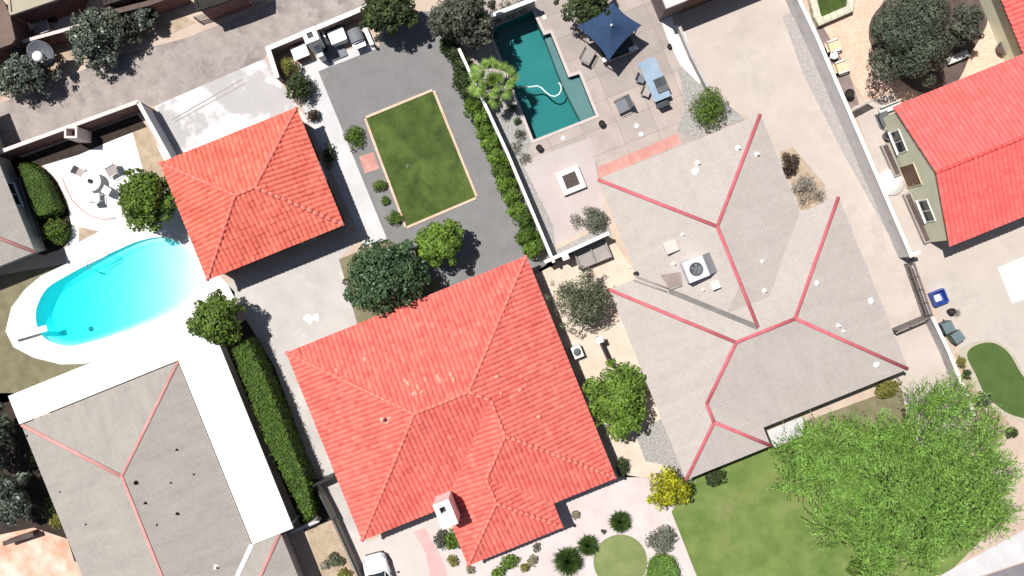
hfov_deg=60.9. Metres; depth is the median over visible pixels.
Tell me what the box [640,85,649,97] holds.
patio chair
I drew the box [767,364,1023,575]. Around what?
feathery tree
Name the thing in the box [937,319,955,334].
wheelie bin
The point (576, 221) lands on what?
shrub
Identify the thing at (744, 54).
long driveway
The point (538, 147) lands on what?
plant pot
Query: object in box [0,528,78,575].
terracotta court
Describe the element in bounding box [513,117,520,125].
shrub
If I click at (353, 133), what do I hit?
shrub
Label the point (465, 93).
shrub
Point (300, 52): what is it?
kitchen counter
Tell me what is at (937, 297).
paper bundle
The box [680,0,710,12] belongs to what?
garage door
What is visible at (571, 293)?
olive tree
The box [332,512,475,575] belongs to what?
front driveway
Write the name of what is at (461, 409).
tile roof house
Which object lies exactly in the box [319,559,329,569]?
shrub
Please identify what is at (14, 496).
oleander bush
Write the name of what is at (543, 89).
pool hose
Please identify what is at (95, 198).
patio chair
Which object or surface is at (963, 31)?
shade tree
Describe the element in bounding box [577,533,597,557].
spiky plant
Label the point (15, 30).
brown roof building
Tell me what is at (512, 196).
shrub
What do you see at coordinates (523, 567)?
shrub
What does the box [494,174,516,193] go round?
shrub
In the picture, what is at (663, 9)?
pink roof house
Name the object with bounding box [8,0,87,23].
tan roof building
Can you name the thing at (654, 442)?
side gravel
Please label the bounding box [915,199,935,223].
window
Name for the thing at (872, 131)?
side walk
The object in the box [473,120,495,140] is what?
shrub
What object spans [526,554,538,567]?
shrub
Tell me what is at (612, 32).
gazebo
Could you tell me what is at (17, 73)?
oleander bush
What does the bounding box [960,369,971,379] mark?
shrub
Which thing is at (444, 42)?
shrub
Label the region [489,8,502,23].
shrub
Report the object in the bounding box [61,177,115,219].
patio edging
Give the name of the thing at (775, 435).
entry slab
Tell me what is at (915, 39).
shade tree
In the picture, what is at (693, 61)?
garden wall
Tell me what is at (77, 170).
patio chair
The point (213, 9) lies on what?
dark shed
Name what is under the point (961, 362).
shrub
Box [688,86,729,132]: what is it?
shrub
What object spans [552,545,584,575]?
spiky plant
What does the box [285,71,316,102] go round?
shrub
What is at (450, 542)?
shrub
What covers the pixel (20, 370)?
dry lawn
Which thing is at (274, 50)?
garden wall
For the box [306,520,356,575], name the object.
soil strip
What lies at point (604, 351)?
fence panel
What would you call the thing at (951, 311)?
plant pot
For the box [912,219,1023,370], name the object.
sandy court
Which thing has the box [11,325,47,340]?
diving board
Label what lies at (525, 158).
shrub
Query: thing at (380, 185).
shrub
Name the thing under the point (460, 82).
shrub
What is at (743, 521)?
front lawn
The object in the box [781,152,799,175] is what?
shrub
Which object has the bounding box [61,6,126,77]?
oleander bush
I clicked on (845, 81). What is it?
wall bed
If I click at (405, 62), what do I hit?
gravel yard
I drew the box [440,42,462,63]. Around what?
shrub
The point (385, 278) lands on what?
broadleaf tree
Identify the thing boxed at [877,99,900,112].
garden bench
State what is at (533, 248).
shrub
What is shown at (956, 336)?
wheelie bin
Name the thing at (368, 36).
white kerb
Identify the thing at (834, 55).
side table
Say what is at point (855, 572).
shrub
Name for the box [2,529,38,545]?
garden wall
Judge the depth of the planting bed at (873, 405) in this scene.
61.98 m
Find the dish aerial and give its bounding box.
[26,40,57,64]
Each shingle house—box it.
[0,136,45,267]
[8,323,303,575]
[597,113,908,480]
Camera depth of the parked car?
61.13 m
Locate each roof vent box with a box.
[663,239,679,254]
[709,280,720,289]
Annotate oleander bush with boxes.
[0,47,63,98]
[0,471,32,526]
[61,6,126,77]
[104,5,142,49]
[132,7,159,31]
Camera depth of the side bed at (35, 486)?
62.00 m
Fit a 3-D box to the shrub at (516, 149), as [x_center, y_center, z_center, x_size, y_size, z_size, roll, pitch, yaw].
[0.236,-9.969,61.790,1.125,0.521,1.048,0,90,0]
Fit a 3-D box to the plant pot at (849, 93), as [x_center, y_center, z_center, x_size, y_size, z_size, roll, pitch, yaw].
[23.840,-13.720,61.700,0.680,0.600,0.663,0,90,0]
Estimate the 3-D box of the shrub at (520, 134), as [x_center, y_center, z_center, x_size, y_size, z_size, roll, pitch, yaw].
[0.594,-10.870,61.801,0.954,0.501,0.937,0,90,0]
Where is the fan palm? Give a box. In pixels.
[466,55,521,107]
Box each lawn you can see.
[0,264,93,402]
[365,91,474,225]
[593,534,646,575]
[672,388,1002,575]
[967,342,1023,417]
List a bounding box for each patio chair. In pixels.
[35,19,53,33]
[70,165,86,177]
[88,193,102,203]
[99,184,113,195]
[103,162,120,178]
[579,46,595,64]
[614,93,633,114]
[635,72,644,84]
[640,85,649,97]
[656,98,670,107]
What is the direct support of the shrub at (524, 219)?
on the gravel yard at (405, 62)
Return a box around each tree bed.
[339,239,440,323]
[868,0,987,92]
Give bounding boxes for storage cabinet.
[327,27,348,46]
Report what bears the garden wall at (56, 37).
on the ground at (302, 546)
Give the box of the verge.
[0,10,195,97]
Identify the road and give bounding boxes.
[985,563,1023,575]
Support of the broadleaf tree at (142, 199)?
on the pool deck
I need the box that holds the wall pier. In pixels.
[64,126,91,142]
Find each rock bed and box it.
[475,62,611,263]
[677,66,742,136]
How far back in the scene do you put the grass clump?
61.64 m
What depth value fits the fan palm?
59.23 m
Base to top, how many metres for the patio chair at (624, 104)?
1.250 m
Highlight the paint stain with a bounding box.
[303,313,318,323]
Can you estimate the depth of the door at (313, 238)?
61.76 m
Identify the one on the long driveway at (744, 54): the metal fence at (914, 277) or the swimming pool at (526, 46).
the metal fence at (914, 277)
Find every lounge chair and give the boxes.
[824,38,841,53]
[832,59,849,74]
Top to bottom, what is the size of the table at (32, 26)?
0.510 m
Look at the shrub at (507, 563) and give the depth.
61.53 m
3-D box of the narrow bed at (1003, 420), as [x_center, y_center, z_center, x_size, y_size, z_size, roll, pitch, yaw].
[33.520,7.280,61.984,2.018,0.001,6.242,-20,90,0]
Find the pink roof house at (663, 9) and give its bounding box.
[651,0,710,20]
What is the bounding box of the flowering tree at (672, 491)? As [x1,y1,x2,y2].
[646,465,692,511]
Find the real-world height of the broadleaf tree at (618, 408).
4.515 m
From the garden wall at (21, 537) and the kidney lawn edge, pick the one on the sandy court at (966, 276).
the kidney lawn edge
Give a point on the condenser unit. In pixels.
(576, 351)
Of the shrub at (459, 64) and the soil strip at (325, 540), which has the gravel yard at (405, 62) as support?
the shrub at (459, 64)
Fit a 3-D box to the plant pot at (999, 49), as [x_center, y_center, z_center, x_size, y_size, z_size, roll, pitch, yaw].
[34.760,-16.960,61.725,1.000,0.550,0.975,0,90,0]
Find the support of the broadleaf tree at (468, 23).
on the patio at (616, 136)
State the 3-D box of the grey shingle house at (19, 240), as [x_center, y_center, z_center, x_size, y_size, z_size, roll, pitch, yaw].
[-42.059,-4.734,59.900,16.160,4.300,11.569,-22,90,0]
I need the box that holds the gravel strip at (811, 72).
[783,11,912,263]
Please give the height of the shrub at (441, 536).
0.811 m
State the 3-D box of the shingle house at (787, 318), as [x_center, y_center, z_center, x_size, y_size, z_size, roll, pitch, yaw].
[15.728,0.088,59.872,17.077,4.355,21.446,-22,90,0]
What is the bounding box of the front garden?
[471,473,696,575]
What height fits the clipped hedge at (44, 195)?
1.410 m
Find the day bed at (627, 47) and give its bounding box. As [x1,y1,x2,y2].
[598,36,637,63]
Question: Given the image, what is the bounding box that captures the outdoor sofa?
[572,238,611,268]
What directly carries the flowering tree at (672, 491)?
on the front garden
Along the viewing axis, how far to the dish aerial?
59.68 m
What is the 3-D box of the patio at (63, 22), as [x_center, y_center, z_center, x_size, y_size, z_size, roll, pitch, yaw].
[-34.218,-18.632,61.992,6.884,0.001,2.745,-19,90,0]
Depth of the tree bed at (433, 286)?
61.98 m
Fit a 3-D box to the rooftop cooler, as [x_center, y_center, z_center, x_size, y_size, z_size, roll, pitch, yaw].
[12.505,-1.376,58.020,2.155,1.170,1.600,-22,90,0]
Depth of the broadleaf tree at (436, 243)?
58.80 m
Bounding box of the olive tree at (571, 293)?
[544,265,614,332]
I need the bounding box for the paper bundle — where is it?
[933,294,941,301]
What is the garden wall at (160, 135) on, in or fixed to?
on the ground at (302, 546)
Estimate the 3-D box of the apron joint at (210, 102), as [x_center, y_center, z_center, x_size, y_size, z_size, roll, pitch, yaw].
[-21.460,-13.228,61.988,5.751,0.001,0.075,-29,90,0]
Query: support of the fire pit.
on the patio at (542, 171)
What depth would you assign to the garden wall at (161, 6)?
60.45 m
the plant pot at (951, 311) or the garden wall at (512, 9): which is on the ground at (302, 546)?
the garden wall at (512, 9)
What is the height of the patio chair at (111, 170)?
0.850 m
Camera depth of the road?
61.98 m
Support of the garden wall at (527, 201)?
on the ground at (302, 546)
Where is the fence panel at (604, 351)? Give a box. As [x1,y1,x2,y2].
[599,343,610,363]
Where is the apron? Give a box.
[155,59,306,159]
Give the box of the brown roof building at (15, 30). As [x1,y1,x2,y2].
[0,0,33,63]
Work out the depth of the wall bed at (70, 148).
61.98 m
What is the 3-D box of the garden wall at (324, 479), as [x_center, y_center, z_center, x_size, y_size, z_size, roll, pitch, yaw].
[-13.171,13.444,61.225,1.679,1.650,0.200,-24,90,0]
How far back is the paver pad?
61.97 m
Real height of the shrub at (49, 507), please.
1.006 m
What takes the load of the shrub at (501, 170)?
on the gravel yard at (405, 62)
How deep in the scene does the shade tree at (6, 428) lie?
59.33 m
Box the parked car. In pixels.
[363,551,392,575]
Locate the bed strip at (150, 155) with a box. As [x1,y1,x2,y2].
[132,127,163,180]
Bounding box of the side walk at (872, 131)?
[854,93,953,257]
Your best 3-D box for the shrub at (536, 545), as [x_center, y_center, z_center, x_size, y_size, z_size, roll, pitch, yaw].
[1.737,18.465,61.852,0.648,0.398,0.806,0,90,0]
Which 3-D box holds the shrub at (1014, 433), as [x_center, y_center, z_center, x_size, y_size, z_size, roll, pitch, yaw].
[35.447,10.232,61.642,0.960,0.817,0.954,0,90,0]
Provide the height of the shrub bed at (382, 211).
0.001 m
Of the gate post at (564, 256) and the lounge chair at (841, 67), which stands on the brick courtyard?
the lounge chair at (841, 67)
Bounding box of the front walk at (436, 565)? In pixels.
[413,528,446,575]
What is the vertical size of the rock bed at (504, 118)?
0.001 m
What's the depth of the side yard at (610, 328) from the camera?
61.99 m
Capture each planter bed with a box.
[879,143,901,176]
[902,192,930,243]
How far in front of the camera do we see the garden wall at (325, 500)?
61.08 m
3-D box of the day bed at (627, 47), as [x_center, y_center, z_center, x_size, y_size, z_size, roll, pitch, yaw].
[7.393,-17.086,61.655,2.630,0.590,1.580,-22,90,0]
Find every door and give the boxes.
[301,237,315,243]
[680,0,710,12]
[899,162,922,187]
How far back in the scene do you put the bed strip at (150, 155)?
61.98 m
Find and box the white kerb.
[363,28,373,46]
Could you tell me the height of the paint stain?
0.001 m
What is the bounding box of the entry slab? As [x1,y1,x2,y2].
[767,417,804,447]
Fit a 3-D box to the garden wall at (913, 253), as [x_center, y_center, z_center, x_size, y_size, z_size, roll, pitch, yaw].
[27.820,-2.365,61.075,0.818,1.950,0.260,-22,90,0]
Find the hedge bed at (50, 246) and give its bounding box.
[10,156,71,254]
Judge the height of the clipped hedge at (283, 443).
2.593 m
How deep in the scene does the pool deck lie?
61.99 m
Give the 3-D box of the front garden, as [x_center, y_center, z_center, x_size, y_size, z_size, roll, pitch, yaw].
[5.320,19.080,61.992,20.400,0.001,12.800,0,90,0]
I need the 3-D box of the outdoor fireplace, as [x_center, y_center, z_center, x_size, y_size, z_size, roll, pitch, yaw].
[-13.060,-17.039,60.690,2.175,2.620,1.910,-22,90,0]
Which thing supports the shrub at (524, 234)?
on the gravel yard at (405, 62)
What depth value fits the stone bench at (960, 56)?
61.55 m
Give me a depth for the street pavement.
61.98 m
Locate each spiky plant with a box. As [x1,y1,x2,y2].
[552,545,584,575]
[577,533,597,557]
[608,509,631,534]
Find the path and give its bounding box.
[291,42,386,245]
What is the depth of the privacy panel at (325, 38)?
61.04 m
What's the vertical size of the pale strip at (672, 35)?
0.001 m
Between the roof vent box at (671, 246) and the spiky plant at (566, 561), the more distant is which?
the spiky plant at (566, 561)
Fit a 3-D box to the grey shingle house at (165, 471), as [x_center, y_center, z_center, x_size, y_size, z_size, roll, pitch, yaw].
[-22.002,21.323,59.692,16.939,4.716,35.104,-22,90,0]
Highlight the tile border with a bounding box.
[597,134,681,177]
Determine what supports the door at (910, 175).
in the red roof house at (957, 147)
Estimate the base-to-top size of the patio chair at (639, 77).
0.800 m
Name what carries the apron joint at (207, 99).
on the apron
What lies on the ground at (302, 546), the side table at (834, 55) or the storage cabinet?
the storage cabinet
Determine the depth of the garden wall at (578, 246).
60.20 m
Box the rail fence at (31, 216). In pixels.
[18,178,43,236]
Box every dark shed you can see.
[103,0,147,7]
[194,0,259,19]
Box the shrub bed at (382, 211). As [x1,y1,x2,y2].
[344,116,406,238]
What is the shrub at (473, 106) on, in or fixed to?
on the gravel yard at (405, 62)
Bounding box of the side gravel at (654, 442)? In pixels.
[634,419,695,481]
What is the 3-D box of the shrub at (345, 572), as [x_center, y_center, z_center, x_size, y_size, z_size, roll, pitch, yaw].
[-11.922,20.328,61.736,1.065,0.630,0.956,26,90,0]
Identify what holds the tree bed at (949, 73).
on the brick courtyard
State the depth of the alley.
62.00 m
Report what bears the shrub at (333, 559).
on the soil strip at (325, 540)
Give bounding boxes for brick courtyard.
[807,0,1003,103]
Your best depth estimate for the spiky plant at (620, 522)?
61.44 m
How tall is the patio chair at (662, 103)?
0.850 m
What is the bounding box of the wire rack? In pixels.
[874,109,888,127]
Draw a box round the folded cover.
[653,76,669,93]
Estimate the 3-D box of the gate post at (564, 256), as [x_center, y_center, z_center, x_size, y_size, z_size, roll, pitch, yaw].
[3.690,-2.175,61.089,0.460,1.822,0.460,-22,90,0]
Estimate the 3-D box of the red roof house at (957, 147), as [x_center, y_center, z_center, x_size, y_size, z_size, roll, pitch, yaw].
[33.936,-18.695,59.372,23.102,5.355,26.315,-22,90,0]
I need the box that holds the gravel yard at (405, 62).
[318,11,555,289]
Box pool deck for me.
[6,133,234,363]
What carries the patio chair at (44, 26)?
on the patio at (63, 22)
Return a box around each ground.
[0,0,1023,575]
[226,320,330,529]
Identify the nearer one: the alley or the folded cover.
the folded cover
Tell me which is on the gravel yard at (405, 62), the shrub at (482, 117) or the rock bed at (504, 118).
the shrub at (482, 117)
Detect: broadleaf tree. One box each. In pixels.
[116,168,177,233]
[185,288,245,347]
[342,238,430,317]
[359,0,418,34]
[413,218,464,267]
[426,0,495,49]
[553,0,610,24]
[581,358,648,441]
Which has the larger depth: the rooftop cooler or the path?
the path
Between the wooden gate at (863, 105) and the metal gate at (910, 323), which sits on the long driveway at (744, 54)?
the metal gate at (910, 323)
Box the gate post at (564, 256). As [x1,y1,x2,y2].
[561,252,568,260]
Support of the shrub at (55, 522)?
on the side bed at (35, 486)
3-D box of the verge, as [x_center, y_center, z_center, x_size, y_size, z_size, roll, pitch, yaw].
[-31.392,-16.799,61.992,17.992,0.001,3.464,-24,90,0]
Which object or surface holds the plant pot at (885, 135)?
on the side walk at (872, 131)
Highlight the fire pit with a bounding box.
[555,165,585,195]
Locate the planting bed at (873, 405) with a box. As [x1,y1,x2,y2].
[805,388,907,441]
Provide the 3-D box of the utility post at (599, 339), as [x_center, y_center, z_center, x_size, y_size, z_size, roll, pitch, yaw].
[6.099,3.597,61.239,0.460,1.522,0.460,-22,90,0]
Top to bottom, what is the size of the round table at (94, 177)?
0.730 m
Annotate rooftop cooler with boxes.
[679,252,716,282]
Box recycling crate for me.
[927,288,948,306]
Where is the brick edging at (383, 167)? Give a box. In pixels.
[364,89,477,228]
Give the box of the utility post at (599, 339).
[595,335,603,343]
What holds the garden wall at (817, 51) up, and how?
on the ground at (302, 546)
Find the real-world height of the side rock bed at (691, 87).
0.001 m
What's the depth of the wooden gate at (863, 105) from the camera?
60.73 m
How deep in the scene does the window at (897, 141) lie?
60.66 m
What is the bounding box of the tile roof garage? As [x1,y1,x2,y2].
[158,106,345,280]
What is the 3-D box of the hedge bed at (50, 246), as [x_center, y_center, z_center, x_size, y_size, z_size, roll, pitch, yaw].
[-33.599,-6.288,61.984,3.348,0.001,7.637,-20,90,0]
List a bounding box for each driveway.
[227,231,366,540]
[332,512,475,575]
[674,0,961,445]
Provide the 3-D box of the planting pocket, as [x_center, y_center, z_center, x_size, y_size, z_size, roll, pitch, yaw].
[-30.140,-3.800,61.984,1.480,0.001,1.120,0,90,0]
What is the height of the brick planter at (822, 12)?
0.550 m
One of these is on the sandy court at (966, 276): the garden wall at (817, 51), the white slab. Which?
the white slab
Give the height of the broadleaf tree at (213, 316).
4.658 m
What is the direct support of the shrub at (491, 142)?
on the gravel yard at (405, 62)
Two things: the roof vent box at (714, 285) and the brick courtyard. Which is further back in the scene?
the brick courtyard
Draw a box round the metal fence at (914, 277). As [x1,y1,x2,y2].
[904,263,932,315]
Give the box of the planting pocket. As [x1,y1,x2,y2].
[78,227,98,242]
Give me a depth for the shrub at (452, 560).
61.64 m
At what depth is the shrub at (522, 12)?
61.24 m
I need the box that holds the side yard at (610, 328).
[540,236,684,476]
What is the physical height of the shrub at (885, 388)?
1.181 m
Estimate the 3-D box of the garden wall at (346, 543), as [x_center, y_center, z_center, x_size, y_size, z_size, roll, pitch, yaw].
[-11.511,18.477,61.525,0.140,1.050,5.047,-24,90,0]
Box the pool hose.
[517,82,561,96]
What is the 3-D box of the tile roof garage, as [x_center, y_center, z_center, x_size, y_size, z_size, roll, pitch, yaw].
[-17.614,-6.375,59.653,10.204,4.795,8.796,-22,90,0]
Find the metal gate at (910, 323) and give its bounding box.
[892,316,930,331]
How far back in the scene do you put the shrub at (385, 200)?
61.71 m
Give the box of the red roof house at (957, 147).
[880,0,1023,246]
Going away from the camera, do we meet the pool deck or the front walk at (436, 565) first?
the front walk at (436, 565)
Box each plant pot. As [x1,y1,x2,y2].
[47,16,57,22]
[536,144,541,150]
[599,120,604,126]
[844,89,854,98]
[882,130,889,139]
[946,308,955,314]
[995,42,1005,54]
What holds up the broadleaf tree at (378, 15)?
on the gravel yard at (405, 62)
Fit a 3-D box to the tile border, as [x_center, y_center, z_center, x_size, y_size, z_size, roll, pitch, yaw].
[8.968,-9.403,61.984,6.418,0.001,0.788,-23,90,0]
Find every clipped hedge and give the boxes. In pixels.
[18,162,66,219]
[230,335,320,522]
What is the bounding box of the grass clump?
[810,186,826,204]
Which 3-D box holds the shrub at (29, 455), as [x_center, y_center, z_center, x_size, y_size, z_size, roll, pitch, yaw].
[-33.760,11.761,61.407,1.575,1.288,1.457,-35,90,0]
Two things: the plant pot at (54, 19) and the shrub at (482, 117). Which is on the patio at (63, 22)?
the plant pot at (54, 19)
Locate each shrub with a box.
[25,446,36,466]
[37,496,56,519]
[42,215,71,245]
[48,513,61,529]
[279,56,300,75]
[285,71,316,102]
[305,109,319,121]
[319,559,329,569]
[322,142,336,169]
[327,552,343,567]
[336,567,351,575]
[343,124,364,151]
[371,179,387,191]
[380,195,389,205]
[384,209,403,225]
[433,528,447,550]
[439,34,456,52]
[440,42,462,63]
[443,528,459,549]
[446,555,458,566]
[451,56,474,80]
[452,69,471,91]
[459,81,479,101]
[463,95,483,118]
[466,566,474,573]
[471,107,492,128]
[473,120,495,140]
[480,132,499,155]
[485,148,509,168]
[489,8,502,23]
[490,162,513,180]
[491,566,506,575]
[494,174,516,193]
[498,0,519,19]
[499,554,519,569]
[500,185,522,207]
[505,199,527,218]
[507,103,516,112]
[507,141,522,154]
[512,211,533,228]
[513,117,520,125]
[513,226,539,245]
[514,0,531,13]
[515,128,526,140]
[518,152,531,164]
[520,563,528,571]
[521,237,543,259]
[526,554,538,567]
[532,543,540,552]
[570,213,583,229]
[570,510,579,519]
[578,205,608,233]
[616,456,629,476]
[644,553,680,575]
[645,524,678,555]
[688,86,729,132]
[704,467,726,486]
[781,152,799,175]
[791,171,817,206]
[845,558,869,575]
[874,377,901,398]
[956,355,966,368]
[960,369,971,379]
[975,391,992,406]
[1005,426,1018,438]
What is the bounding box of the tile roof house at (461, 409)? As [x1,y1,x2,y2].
[285,255,616,566]
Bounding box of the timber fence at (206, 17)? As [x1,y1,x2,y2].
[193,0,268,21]
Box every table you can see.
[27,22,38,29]
[80,171,100,190]
[638,56,670,101]
[829,52,837,59]
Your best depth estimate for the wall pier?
60.49 m
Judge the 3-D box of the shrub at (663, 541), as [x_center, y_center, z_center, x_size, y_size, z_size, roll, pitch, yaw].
[10.627,17.795,61.541,2.180,1.021,2.199,36,90,0]
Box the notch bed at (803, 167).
[779,147,824,210]
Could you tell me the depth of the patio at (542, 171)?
61.99 m
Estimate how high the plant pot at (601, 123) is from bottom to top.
0.450 m
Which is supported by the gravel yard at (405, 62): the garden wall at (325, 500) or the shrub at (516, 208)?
the shrub at (516, 208)
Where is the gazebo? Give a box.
[577,3,640,66]
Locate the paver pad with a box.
[359,152,378,172]
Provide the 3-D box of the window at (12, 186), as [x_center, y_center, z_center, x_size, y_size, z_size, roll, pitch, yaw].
[-34.638,-6.540,60.480,0.128,1.300,1.840,-22,90,0]
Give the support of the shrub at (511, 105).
on the rock bed at (504, 118)
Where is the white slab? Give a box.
[998,257,1023,303]
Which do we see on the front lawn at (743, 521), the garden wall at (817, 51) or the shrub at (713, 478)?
the shrub at (713, 478)
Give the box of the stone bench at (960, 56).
[946,50,969,64]
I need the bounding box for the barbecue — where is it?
[347,27,365,49]
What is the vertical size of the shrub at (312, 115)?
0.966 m
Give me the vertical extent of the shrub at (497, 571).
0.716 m
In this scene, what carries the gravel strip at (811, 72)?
on the long driveway at (744, 54)
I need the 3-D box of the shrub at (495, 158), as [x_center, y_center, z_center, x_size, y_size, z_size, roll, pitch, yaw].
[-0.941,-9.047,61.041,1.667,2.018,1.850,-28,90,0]
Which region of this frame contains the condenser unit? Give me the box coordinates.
[569,343,583,358]
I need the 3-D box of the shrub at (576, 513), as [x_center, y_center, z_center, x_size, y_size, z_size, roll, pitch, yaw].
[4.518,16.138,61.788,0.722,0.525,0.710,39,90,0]
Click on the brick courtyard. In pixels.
(850, 31)
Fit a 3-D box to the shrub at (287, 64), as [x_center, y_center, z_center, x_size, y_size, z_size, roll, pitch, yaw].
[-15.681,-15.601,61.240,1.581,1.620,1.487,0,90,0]
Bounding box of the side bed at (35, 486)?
[0,394,75,560]
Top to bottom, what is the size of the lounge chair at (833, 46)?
0.850 m
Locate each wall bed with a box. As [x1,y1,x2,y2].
[11,115,146,167]
[815,27,858,108]
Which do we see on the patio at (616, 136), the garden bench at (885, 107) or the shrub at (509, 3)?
the shrub at (509, 3)
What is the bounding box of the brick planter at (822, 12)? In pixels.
[807,0,853,27]
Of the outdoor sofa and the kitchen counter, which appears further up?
the kitchen counter
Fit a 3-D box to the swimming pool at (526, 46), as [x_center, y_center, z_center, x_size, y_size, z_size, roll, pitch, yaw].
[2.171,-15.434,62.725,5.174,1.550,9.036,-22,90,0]
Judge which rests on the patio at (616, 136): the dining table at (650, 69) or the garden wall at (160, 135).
the dining table at (650, 69)
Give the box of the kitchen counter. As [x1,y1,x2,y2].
[290,43,310,61]
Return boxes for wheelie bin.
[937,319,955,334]
[944,329,965,343]
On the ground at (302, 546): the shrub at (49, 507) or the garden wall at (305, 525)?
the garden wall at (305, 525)
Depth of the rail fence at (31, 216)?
61.45 m
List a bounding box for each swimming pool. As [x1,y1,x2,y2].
[31,233,201,349]
[491,9,598,142]
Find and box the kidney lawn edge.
[958,340,1023,421]
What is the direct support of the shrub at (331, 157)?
on the path
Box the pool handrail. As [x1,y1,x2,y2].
[86,252,107,269]
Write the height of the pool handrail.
0.900 m
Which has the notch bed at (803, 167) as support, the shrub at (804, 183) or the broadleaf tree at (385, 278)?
the shrub at (804, 183)
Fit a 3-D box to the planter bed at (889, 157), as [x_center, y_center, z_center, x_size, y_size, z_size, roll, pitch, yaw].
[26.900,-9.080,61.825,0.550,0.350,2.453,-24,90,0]
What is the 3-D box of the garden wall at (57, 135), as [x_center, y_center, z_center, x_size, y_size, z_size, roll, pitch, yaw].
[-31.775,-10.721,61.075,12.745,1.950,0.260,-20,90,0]
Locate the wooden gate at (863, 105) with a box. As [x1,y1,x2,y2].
[852,99,873,111]
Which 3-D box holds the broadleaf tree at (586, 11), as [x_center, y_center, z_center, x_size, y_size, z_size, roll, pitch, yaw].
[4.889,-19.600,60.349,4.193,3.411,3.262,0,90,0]
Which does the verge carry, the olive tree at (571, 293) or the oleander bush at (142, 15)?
the oleander bush at (142, 15)
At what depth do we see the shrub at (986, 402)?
61.29 m
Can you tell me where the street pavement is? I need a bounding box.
[942,530,1023,575]
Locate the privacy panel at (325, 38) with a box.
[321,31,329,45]
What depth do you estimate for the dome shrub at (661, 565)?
61.37 m
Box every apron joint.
[171,79,242,119]
[175,83,245,121]
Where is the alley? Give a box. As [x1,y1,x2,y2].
[0,0,366,147]
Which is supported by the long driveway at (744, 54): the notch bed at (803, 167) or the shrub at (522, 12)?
the notch bed at (803, 167)
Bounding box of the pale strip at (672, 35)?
[661,16,699,83]
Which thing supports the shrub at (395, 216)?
on the shrub bed at (382, 211)
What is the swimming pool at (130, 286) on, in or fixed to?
in the pool deck
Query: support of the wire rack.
on the side walk at (872, 131)
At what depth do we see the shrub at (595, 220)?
61.00 m
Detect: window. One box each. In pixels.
[7,182,24,206]
[888,129,907,154]
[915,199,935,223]
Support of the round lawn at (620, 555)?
on the front garden
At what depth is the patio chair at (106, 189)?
61.55 m
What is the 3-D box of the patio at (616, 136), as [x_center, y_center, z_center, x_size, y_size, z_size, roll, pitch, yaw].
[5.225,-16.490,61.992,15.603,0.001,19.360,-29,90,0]
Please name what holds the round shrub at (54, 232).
on the hedge bed at (50, 246)
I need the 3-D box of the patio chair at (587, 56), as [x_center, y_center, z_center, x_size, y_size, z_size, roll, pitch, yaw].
[5.313,-16.352,61.650,0.906,0.700,1.100,28,90,0]
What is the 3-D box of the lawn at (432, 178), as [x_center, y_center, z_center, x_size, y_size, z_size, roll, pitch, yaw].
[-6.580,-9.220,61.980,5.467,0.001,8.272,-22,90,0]
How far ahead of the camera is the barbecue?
60.99 m
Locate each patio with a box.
[33,14,77,35]
[459,0,744,182]
[522,138,607,244]
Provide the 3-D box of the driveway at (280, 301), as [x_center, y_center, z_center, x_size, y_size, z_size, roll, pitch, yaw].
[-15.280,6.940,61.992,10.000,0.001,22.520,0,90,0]
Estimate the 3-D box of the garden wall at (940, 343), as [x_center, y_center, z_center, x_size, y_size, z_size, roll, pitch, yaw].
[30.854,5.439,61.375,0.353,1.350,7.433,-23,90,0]
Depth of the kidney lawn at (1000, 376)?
61.98 m
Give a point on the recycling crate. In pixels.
(943, 294)
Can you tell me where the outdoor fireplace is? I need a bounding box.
[301,26,347,62]
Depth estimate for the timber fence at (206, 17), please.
61.45 m
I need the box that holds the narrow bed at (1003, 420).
[955,353,1010,430]
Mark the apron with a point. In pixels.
(260, 95)
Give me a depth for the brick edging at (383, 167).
61.93 m
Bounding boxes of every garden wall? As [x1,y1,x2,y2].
[0,24,83,67]
[0,100,148,158]
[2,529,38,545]
[104,0,190,22]
[137,101,176,158]
[265,5,368,82]
[291,516,320,533]
[311,472,334,486]
[315,484,336,519]
[333,516,363,575]
[458,48,554,262]
[489,0,535,22]
[544,232,609,263]
[676,25,709,89]
[785,0,911,257]
[899,250,920,257]
[925,317,975,415]
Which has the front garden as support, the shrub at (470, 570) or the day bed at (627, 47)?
the shrub at (470, 570)
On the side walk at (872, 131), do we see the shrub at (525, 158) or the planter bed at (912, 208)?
the planter bed at (912, 208)
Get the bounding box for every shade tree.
[0,402,15,470]
[866,0,953,87]
[945,3,984,46]
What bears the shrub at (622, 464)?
on the side yard at (610, 328)

